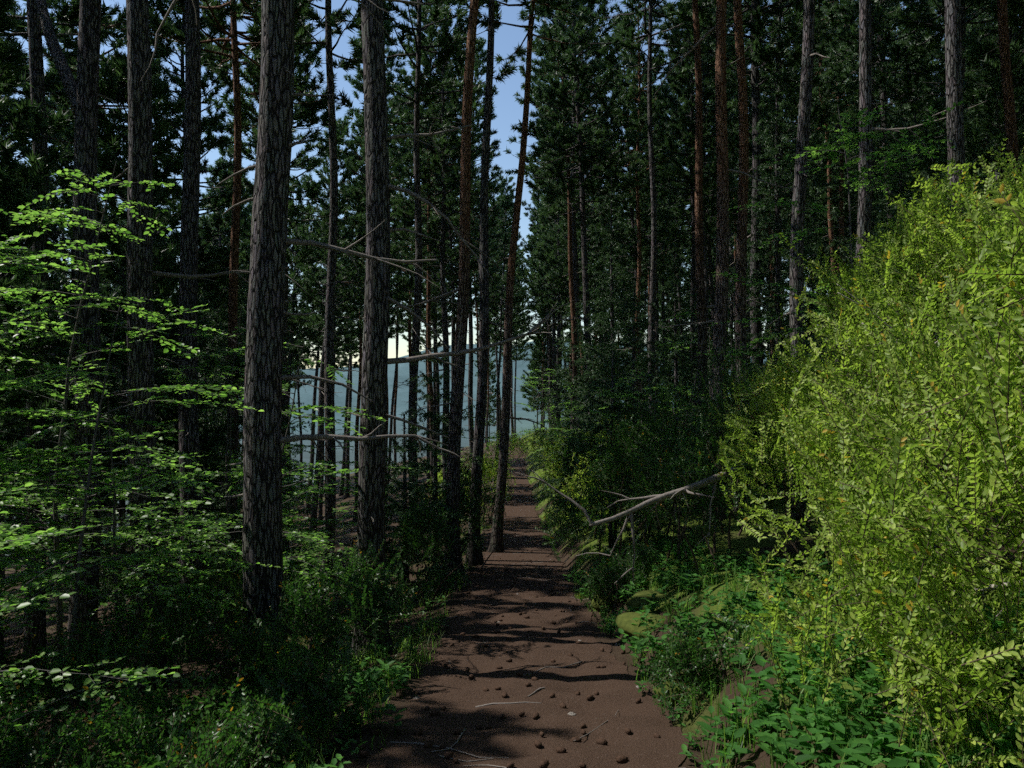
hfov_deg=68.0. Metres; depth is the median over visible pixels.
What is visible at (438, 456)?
sapling
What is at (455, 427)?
scots pine
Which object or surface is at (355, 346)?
pine
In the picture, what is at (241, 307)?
pine
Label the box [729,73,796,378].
scots pine
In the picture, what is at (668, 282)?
scots pine
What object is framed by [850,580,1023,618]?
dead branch
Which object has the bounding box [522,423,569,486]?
shrub
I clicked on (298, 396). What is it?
pine
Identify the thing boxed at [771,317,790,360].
spruce
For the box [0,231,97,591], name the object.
sapling
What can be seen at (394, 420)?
scots pine
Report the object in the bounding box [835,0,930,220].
pine
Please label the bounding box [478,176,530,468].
pine
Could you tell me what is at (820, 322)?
pine
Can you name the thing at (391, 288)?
scots pine
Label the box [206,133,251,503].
pine
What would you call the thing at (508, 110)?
sky
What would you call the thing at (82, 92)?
pine
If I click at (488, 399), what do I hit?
scots pine
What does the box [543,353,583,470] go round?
spruce
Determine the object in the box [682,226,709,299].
scots pine
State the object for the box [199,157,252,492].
pine
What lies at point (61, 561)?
spruce
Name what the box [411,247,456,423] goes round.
pine
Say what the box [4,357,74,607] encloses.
scots pine
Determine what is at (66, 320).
pine
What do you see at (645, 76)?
pine
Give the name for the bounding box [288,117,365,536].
pine
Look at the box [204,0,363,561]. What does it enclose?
pine
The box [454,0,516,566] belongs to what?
scots pine
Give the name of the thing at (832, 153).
sapling
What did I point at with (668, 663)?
shrub
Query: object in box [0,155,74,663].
young pine
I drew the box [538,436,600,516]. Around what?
shrub
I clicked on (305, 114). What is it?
scots pine
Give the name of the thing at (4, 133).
pine
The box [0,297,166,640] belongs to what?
sapling
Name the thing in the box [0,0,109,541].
young pine
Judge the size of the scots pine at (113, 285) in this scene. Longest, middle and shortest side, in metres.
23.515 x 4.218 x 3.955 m
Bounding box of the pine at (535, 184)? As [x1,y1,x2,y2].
[504,0,635,425]
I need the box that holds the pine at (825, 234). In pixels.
[804,119,858,361]
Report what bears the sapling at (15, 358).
on the terrain ground
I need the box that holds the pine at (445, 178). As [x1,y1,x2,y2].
[388,0,511,504]
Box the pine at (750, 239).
[731,172,772,358]
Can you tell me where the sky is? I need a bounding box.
[0,0,943,368]
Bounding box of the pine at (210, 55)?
[123,0,324,628]
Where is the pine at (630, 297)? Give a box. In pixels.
[603,282,648,409]
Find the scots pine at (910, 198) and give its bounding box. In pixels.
[881,167,938,338]
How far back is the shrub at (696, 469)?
8.08 m
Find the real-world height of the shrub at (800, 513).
3.175 m
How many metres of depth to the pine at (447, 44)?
19.82 m
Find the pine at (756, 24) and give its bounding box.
[658,0,848,486]
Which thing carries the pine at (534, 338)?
on the terrain ground
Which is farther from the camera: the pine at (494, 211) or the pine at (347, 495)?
the pine at (347, 495)
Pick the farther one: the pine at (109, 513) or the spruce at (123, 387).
the pine at (109, 513)
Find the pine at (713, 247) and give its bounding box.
[673,192,730,305]
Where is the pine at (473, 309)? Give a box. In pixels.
[455,203,505,317]
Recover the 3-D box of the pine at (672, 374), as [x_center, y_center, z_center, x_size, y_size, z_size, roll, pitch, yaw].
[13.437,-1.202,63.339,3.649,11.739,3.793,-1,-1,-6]
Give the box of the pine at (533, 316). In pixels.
[518,251,568,430]
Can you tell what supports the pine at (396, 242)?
on the terrain ground
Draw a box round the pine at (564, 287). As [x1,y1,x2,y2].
[536,173,613,396]
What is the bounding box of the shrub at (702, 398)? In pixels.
[676,335,786,535]
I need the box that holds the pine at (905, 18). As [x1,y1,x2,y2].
[883,0,1022,217]
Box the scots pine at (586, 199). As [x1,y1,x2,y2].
[539,89,606,421]
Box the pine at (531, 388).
[522,334,547,430]
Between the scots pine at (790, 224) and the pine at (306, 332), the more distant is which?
the scots pine at (790, 224)
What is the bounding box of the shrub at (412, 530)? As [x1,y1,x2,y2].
[385,495,463,617]
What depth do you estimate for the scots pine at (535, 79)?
28.17 m
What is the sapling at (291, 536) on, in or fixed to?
on the terrain ground
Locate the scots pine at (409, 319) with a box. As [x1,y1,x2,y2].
[390,93,446,475]
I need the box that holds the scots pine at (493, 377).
[475,360,501,442]
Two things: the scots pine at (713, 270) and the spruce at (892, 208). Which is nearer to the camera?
the spruce at (892, 208)
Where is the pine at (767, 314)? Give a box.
[761,281,788,359]
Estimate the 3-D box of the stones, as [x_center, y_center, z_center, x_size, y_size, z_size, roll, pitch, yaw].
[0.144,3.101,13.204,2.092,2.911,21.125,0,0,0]
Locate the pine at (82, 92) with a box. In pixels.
[36,0,124,702]
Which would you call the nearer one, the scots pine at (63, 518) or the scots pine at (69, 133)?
the scots pine at (69, 133)
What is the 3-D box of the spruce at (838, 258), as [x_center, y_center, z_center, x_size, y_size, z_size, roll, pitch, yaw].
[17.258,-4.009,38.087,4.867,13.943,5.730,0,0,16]
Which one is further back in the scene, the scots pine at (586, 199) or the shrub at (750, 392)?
the scots pine at (586, 199)
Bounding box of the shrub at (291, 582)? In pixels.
[154,540,344,685]
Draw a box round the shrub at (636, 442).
[535,377,696,567]
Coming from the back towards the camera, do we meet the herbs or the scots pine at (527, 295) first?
the scots pine at (527, 295)
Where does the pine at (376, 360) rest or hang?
on the terrain ground
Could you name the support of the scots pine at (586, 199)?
on the terrain ground
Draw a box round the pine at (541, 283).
[518,150,590,416]
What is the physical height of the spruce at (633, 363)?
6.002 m
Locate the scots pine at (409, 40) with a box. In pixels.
[387,0,477,501]
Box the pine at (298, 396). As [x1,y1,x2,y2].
[287,216,317,505]
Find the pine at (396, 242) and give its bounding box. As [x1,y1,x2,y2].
[387,216,412,486]
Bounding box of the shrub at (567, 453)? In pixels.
[552,425,645,526]
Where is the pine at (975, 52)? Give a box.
[920,0,1023,344]
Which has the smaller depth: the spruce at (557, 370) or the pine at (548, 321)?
the spruce at (557, 370)
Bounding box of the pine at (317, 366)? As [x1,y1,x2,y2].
[287,227,352,512]
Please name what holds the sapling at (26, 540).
on the terrain ground
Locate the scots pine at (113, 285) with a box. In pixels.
[101,283,126,549]
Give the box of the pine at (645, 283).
[625,246,665,338]
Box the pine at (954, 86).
[927,0,975,511]
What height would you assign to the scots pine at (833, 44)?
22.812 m
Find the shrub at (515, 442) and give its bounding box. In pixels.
[486,427,547,471]
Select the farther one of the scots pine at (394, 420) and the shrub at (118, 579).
the scots pine at (394, 420)
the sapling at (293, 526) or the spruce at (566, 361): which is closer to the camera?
the sapling at (293, 526)
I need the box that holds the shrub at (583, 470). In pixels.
[560,419,668,541]
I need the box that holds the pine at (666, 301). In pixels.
[643,265,686,413]
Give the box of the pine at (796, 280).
[761,0,829,520]
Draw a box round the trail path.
[367,439,688,767]
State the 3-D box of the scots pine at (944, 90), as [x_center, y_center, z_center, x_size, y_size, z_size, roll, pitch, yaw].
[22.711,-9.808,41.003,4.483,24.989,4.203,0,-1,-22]
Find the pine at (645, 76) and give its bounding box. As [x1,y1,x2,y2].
[613,62,685,268]
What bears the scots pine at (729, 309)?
on the terrain ground
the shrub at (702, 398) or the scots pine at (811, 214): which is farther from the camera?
the scots pine at (811, 214)
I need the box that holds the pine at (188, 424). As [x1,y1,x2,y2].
[160,0,225,663]
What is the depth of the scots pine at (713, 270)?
50.52 m
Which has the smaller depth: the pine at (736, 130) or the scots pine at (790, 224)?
the pine at (736, 130)
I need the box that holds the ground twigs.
[354,509,930,767]
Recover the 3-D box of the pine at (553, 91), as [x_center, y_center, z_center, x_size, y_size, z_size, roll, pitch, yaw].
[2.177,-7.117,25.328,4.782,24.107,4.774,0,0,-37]
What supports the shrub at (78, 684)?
on the terrain ground
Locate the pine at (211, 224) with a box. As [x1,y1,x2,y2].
[198,164,250,551]
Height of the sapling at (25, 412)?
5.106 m
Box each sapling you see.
[0,161,229,735]
[0,209,156,590]
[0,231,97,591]
[0,244,202,589]
[0,291,66,567]
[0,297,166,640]
[0,302,288,757]
[0,398,242,745]
[0,483,179,742]
[69,308,353,661]
[90,342,413,684]
[125,336,343,635]
[188,446,357,594]
[241,405,415,614]
[427,451,465,494]
[461,405,514,467]
[509,366,562,470]
[514,383,569,479]
[527,417,597,487]
[529,385,584,468]
[563,368,719,544]
[644,312,759,519]
[709,101,988,405]
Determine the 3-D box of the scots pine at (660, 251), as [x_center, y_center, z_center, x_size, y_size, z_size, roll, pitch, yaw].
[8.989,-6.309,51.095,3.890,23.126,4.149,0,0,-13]
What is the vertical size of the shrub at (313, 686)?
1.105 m
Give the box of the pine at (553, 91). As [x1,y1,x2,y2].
[511,0,646,499]
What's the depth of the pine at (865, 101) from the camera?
10.83 m
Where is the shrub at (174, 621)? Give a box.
[36,563,355,740]
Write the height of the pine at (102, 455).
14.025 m
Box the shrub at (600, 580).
[573,533,659,618]
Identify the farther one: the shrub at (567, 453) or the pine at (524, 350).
the pine at (524, 350)
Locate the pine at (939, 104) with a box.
[893,0,1022,187]
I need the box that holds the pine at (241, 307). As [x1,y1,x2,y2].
[239,202,252,498]
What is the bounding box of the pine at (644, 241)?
[588,11,682,427]
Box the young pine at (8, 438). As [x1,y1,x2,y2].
[0,353,52,535]
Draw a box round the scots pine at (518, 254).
[491,193,529,431]
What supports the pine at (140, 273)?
on the terrain ground
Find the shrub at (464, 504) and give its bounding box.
[410,463,505,581]
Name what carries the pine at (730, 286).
on the terrain ground
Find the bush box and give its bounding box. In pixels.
[708,132,1023,767]
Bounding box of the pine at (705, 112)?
[657,3,750,459]
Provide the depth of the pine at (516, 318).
65.92 m
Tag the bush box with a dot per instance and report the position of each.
(893, 573)
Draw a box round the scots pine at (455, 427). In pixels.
[360,0,487,582]
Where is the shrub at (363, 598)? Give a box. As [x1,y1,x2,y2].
[212,539,428,699]
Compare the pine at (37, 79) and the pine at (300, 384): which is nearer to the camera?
the pine at (37, 79)
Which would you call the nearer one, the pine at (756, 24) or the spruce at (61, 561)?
the pine at (756, 24)
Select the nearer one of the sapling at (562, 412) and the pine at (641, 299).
the sapling at (562, 412)
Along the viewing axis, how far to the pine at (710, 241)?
40.91 m
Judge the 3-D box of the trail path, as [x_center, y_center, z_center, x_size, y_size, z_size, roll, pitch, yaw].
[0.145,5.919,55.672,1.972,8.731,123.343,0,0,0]
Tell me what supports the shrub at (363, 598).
on the terrain ground
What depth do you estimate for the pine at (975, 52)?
15.28 m
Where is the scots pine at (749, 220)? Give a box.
[712,68,771,413]
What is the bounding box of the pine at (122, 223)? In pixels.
[102,165,175,339]
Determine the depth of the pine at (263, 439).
6.57 m
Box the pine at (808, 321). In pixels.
[803,227,837,358]
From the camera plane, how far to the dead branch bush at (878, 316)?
4.87 m
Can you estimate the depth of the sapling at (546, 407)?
45.77 m
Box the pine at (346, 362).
[335,283,363,496]
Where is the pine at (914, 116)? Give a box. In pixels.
[874,14,947,229]
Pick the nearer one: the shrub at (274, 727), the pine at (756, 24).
the shrub at (274, 727)
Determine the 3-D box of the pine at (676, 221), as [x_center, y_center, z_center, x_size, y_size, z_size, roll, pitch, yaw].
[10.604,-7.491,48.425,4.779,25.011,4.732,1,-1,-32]
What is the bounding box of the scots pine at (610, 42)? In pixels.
[559,0,715,494]
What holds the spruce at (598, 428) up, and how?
on the terrain ground
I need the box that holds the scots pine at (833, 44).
[766,0,878,361]
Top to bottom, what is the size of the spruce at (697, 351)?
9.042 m
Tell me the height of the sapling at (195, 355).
5.102 m
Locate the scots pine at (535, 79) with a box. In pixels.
[513,0,613,479]
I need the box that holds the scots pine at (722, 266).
[649,0,807,524]
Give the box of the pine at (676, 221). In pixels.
[658,80,705,432]
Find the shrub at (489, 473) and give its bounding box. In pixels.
[423,454,515,523]
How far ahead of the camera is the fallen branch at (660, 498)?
7.25 m
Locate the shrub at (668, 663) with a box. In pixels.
[641,602,753,726]
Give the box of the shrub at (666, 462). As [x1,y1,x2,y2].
[625,430,732,570]
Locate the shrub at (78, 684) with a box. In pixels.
[0,620,181,767]
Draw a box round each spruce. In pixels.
[46,249,170,618]
[46,534,69,605]
[98,290,242,653]
[112,393,171,567]
[158,293,243,608]
[202,217,322,598]
[337,414,471,603]
[356,334,500,579]
[531,302,601,492]
[535,330,630,512]
[541,350,703,552]
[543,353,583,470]
[547,178,657,508]
[560,274,626,471]
[576,280,691,526]
[601,252,659,418]
[630,308,673,417]
[638,245,710,479]
[667,279,708,442]
[681,300,728,406]
[681,327,734,464]
[696,53,838,491]
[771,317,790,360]
[804,0,946,465]
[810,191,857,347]
[832,103,973,474]
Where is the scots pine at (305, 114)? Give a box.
[176,0,344,129]
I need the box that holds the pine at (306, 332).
[296,204,356,525]
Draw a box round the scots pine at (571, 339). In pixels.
[566,306,583,369]
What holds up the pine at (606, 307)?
on the terrain ground
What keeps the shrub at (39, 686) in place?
on the terrain ground
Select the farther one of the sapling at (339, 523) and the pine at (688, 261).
the pine at (688, 261)
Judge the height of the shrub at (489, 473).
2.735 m
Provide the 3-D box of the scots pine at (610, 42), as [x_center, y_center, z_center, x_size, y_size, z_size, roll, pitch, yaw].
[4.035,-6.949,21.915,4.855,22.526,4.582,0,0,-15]
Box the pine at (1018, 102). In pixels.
[937,2,1023,195]
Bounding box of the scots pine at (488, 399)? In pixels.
[473,307,499,449]
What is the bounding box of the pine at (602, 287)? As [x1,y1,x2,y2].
[580,190,628,401]
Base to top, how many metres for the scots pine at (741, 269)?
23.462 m
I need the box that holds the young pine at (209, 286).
[155,242,243,518]
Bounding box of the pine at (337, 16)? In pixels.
[229,0,384,592]
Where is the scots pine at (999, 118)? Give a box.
[966,22,1003,180]
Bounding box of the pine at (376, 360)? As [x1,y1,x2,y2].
[347,0,573,661]
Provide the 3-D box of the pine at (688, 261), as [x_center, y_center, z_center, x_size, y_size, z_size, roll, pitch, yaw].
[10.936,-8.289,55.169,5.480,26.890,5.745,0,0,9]
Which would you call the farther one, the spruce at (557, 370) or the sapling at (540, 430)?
the sapling at (540, 430)
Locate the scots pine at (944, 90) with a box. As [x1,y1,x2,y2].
[902,1,965,338]
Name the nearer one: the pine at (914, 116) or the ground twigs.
the ground twigs
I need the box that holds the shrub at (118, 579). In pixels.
[42,526,242,672]
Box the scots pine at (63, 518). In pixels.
[4,406,64,553]
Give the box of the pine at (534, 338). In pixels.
[520,305,565,446]
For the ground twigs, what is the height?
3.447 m
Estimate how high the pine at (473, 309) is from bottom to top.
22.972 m
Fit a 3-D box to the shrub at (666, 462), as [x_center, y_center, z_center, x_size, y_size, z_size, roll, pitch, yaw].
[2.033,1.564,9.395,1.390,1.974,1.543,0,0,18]
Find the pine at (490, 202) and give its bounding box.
[472,186,517,453]
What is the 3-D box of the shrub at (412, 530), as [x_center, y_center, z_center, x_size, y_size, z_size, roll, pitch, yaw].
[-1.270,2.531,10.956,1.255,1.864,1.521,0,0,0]
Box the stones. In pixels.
[387,533,641,717]
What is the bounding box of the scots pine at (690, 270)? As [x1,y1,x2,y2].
[683,227,712,291]
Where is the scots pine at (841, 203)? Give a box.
[811,0,890,350]
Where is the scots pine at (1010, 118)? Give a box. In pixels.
[983,0,1023,468]
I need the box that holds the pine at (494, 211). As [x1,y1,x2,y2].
[425,36,514,468]
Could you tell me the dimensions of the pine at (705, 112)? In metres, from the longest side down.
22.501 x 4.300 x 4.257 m
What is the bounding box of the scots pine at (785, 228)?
[749,174,789,277]
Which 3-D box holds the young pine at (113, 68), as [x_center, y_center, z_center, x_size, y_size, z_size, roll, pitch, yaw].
[-6.823,-0.155,14.254,3.849,12.367,3.947,-1,0,-29]
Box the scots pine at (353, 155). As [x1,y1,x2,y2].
[329,1,425,524]
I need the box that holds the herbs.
[79,529,1023,767]
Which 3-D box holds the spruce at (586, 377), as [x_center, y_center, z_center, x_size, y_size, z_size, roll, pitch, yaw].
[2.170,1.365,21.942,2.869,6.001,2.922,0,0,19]
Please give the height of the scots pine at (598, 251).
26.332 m
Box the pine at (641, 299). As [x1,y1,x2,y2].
[640,269,665,336]
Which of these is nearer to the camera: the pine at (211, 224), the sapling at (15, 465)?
the sapling at (15, 465)
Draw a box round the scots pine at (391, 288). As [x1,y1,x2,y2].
[356,223,404,332]
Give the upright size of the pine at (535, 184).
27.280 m
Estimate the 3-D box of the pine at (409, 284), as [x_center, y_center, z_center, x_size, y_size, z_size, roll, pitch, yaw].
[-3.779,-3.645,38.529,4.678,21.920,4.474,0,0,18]
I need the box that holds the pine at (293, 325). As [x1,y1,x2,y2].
[238,174,340,405]
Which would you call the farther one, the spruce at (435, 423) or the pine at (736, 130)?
the pine at (736, 130)
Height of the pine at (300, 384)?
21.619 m
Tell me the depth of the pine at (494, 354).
94.19 m
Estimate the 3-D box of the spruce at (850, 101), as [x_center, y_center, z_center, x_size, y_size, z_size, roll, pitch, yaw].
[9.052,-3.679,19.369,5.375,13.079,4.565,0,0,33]
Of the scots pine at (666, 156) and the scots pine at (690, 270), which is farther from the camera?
the scots pine at (690, 270)
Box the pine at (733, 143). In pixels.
[710,0,852,470]
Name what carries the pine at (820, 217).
on the terrain ground
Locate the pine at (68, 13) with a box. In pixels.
[0,0,126,357]
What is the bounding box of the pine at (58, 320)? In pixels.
[20,184,70,573]
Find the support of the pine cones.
on the trail path
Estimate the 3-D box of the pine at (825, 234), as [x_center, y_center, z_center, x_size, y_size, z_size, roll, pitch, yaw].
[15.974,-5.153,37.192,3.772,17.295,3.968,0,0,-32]
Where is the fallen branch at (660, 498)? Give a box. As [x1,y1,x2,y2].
[516,441,758,583]
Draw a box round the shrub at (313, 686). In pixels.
[103,617,381,767]
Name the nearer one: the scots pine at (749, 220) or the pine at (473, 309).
the scots pine at (749, 220)
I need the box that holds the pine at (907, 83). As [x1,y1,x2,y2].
[797,0,969,254]
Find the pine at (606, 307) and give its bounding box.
[594,215,629,314]
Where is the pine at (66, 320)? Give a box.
[15,46,124,598]
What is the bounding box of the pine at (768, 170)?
[762,0,835,330]
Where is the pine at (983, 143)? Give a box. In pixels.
[936,47,1001,199]
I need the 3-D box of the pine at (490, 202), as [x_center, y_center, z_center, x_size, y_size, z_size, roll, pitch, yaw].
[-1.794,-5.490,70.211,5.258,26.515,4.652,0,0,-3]
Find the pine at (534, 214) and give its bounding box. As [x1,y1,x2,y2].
[516,104,582,440]
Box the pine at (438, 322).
[393,222,456,485]
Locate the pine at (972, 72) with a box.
[945,0,1023,179]
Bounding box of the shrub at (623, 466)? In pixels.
[578,394,719,542]
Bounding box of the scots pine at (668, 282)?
[658,276,690,414]
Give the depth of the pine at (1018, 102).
31.56 m
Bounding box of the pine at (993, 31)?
[965,0,1023,354]
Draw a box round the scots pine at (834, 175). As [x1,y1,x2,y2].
[809,74,858,277]
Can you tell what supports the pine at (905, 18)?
on the terrain ground
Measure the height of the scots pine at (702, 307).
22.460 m
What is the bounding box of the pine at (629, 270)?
[613,193,647,352]
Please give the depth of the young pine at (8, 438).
14.34 m
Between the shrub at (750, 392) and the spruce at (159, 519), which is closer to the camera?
the shrub at (750, 392)
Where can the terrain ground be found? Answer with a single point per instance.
(739, 545)
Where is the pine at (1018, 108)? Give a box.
[1015,102,1023,127]
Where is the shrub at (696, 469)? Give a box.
[657,396,827,576]
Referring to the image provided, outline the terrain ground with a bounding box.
[1,341,1023,767]
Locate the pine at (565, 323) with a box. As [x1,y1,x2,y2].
[537,290,583,419]
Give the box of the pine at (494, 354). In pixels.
[473,337,502,442]
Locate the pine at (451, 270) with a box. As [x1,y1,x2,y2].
[408,89,502,428]
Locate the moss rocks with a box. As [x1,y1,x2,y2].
[591,566,690,703]
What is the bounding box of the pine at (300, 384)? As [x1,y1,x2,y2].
[287,288,313,499]
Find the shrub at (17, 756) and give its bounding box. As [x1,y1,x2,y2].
[0,684,202,767]
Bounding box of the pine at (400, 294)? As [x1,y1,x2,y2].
[335,136,425,339]
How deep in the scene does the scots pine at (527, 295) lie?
78.25 m
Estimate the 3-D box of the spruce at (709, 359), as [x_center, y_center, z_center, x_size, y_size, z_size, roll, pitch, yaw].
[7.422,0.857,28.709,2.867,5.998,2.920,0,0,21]
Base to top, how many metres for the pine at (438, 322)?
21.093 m
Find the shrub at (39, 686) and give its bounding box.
[0,612,67,748]
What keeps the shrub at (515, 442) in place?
on the terrain ground
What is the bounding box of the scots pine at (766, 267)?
[749,243,789,377]
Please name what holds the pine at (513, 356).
on the terrain ground
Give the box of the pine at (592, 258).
[539,84,616,421]
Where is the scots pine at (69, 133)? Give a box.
[5,0,182,584]
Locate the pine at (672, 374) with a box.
[659,300,689,393]
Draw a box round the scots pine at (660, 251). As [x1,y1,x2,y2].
[618,155,673,317]
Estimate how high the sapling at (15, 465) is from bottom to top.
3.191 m
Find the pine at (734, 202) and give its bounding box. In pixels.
[680,0,792,399]
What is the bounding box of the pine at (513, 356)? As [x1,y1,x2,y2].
[490,251,531,449]
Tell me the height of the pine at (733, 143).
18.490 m
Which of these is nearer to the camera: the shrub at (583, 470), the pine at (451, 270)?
the shrub at (583, 470)
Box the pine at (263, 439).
[139,0,460,714]
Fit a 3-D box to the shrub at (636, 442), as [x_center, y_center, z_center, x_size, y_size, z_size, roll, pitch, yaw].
[1.621,1.535,10.967,2.700,3.274,1.563,0,0,26]
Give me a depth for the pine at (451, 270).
32.72 m
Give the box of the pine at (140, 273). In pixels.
[104,0,307,698]
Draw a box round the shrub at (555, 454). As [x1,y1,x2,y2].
[543,418,603,479]
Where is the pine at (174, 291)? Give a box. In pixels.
[110,255,224,586]
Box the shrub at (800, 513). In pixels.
[755,275,953,549]
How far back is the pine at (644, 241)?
34.19 m
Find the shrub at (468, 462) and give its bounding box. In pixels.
[439,443,514,482]
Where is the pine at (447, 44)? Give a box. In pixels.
[337,0,518,558]
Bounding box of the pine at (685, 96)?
[627,0,738,436]
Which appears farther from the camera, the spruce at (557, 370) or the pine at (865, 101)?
the spruce at (557, 370)
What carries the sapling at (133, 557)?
on the terrain ground
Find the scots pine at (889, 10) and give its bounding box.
[851,0,925,177]
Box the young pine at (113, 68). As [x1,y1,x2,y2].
[45,46,244,516]
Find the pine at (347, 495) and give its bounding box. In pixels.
[320,203,365,498]
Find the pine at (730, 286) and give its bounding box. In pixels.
[707,131,766,405]
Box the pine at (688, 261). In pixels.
[626,91,691,418]
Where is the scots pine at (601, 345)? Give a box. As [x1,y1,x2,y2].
[591,319,616,401]
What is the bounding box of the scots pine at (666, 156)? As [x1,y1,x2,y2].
[588,0,687,425]
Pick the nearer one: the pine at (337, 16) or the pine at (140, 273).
the pine at (140, 273)
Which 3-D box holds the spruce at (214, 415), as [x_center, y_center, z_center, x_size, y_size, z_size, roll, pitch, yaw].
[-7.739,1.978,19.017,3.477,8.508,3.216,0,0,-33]
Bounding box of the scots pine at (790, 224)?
[783,140,812,254]
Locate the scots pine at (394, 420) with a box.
[390,191,409,479]
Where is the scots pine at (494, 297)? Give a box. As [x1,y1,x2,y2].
[448,172,503,476]
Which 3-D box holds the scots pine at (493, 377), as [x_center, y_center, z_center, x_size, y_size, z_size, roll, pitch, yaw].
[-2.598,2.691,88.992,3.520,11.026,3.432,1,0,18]
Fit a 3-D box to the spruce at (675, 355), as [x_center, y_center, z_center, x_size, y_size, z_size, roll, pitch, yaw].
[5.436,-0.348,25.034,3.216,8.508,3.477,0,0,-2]
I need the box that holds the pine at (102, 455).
[48,378,118,524]
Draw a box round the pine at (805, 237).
[782,97,848,327]
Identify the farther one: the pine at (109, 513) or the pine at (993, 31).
the pine at (109, 513)
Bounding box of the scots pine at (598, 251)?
[579,115,625,398]
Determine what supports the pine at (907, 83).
on the terrain ground
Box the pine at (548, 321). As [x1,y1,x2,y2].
[513,171,556,442]
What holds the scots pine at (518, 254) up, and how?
on the terrain ground
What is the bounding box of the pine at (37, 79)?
[11,0,160,692]
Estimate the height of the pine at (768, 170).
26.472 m
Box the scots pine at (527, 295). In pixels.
[524,205,544,431]
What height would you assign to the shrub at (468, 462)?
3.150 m
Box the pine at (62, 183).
[31,60,125,382]
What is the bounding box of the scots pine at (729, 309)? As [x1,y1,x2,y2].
[726,305,751,381]
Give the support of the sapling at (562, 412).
on the terrain ground
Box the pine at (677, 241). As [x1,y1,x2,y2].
[616,96,691,416]
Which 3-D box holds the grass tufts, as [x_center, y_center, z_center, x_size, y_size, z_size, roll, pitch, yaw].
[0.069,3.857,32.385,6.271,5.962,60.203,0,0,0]
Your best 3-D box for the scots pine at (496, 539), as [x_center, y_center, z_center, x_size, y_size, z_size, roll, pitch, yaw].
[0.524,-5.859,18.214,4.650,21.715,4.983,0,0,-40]
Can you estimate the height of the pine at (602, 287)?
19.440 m
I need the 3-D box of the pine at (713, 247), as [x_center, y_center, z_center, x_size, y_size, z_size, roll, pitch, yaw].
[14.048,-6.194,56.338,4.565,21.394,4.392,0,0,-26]
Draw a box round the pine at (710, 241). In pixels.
[658,5,751,339]
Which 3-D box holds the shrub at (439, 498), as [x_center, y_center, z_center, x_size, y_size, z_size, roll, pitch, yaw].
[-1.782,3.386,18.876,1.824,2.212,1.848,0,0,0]
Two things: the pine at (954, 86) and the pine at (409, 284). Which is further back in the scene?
the pine at (409, 284)
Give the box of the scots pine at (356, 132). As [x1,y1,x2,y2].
[329,116,400,521]
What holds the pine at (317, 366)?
on the terrain ground
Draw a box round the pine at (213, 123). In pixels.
[98,0,257,407]
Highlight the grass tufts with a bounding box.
[236,454,1023,767]
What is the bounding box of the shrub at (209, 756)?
[69,684,294,767]
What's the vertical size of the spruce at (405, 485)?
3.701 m
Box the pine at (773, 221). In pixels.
[747,96,790,349]
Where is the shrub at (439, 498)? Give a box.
[417,476,470,553]
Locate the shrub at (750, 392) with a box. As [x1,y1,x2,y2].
[725,367,779,471]
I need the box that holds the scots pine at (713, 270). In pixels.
[677,257,734,392]
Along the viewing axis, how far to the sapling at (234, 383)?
13.67 m
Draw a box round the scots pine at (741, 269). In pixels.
[730,0,752,511]
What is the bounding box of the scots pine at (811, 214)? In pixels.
[805,100,837,239]
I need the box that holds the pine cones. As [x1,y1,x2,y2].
[358,505,732,767]
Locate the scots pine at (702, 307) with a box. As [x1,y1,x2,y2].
[683,0,782,511]
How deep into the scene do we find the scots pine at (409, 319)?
42.49 m
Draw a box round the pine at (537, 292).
[514,156,598,477]
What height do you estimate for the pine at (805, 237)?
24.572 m
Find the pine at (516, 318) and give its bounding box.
[478,207,531,455]
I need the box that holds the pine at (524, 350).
[502,249,535,440]
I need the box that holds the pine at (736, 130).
[677,1,770,368]
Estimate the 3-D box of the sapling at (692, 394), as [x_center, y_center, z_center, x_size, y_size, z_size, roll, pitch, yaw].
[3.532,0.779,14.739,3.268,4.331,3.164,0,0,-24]
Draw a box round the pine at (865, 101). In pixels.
[852,0,987,512]
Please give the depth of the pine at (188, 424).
11.46 m
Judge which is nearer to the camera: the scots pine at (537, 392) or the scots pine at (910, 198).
the scots pine at (910, 198)
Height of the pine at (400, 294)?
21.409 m
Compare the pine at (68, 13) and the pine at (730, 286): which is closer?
the pine at (68, 13)
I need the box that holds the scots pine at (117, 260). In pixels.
[100,126,174,315]
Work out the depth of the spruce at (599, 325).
33.02 m
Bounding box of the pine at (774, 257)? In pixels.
[762,189,791,283]
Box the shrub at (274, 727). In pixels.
[176,677,307,767]
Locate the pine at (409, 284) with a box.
[391,140,477,497]
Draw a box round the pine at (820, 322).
[806,236,850,390]
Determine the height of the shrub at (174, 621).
1.702 m
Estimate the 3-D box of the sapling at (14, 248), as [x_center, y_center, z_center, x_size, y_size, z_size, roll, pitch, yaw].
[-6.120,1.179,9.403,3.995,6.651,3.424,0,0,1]
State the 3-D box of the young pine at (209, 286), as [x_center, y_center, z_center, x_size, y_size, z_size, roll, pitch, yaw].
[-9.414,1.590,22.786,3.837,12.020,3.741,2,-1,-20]
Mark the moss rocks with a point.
(624, 621)
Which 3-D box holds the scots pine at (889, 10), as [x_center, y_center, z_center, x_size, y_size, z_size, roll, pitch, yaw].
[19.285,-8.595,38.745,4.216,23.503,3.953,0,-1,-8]
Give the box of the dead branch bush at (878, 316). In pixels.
[837,284,1002,371]
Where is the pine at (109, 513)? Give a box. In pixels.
[98,202,126,559]
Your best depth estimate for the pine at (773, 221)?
55.82 m
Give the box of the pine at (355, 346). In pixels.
[305,222,358,428]
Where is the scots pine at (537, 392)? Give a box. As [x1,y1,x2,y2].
[527,342,552,424]
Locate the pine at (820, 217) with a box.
[786,0,883,358]
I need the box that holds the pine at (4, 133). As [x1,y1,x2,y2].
[0,0,63,334]
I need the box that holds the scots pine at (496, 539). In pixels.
[459,0,596,552]
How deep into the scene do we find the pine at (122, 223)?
34.91 m
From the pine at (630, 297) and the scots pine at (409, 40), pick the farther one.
the pine at (630, 297)

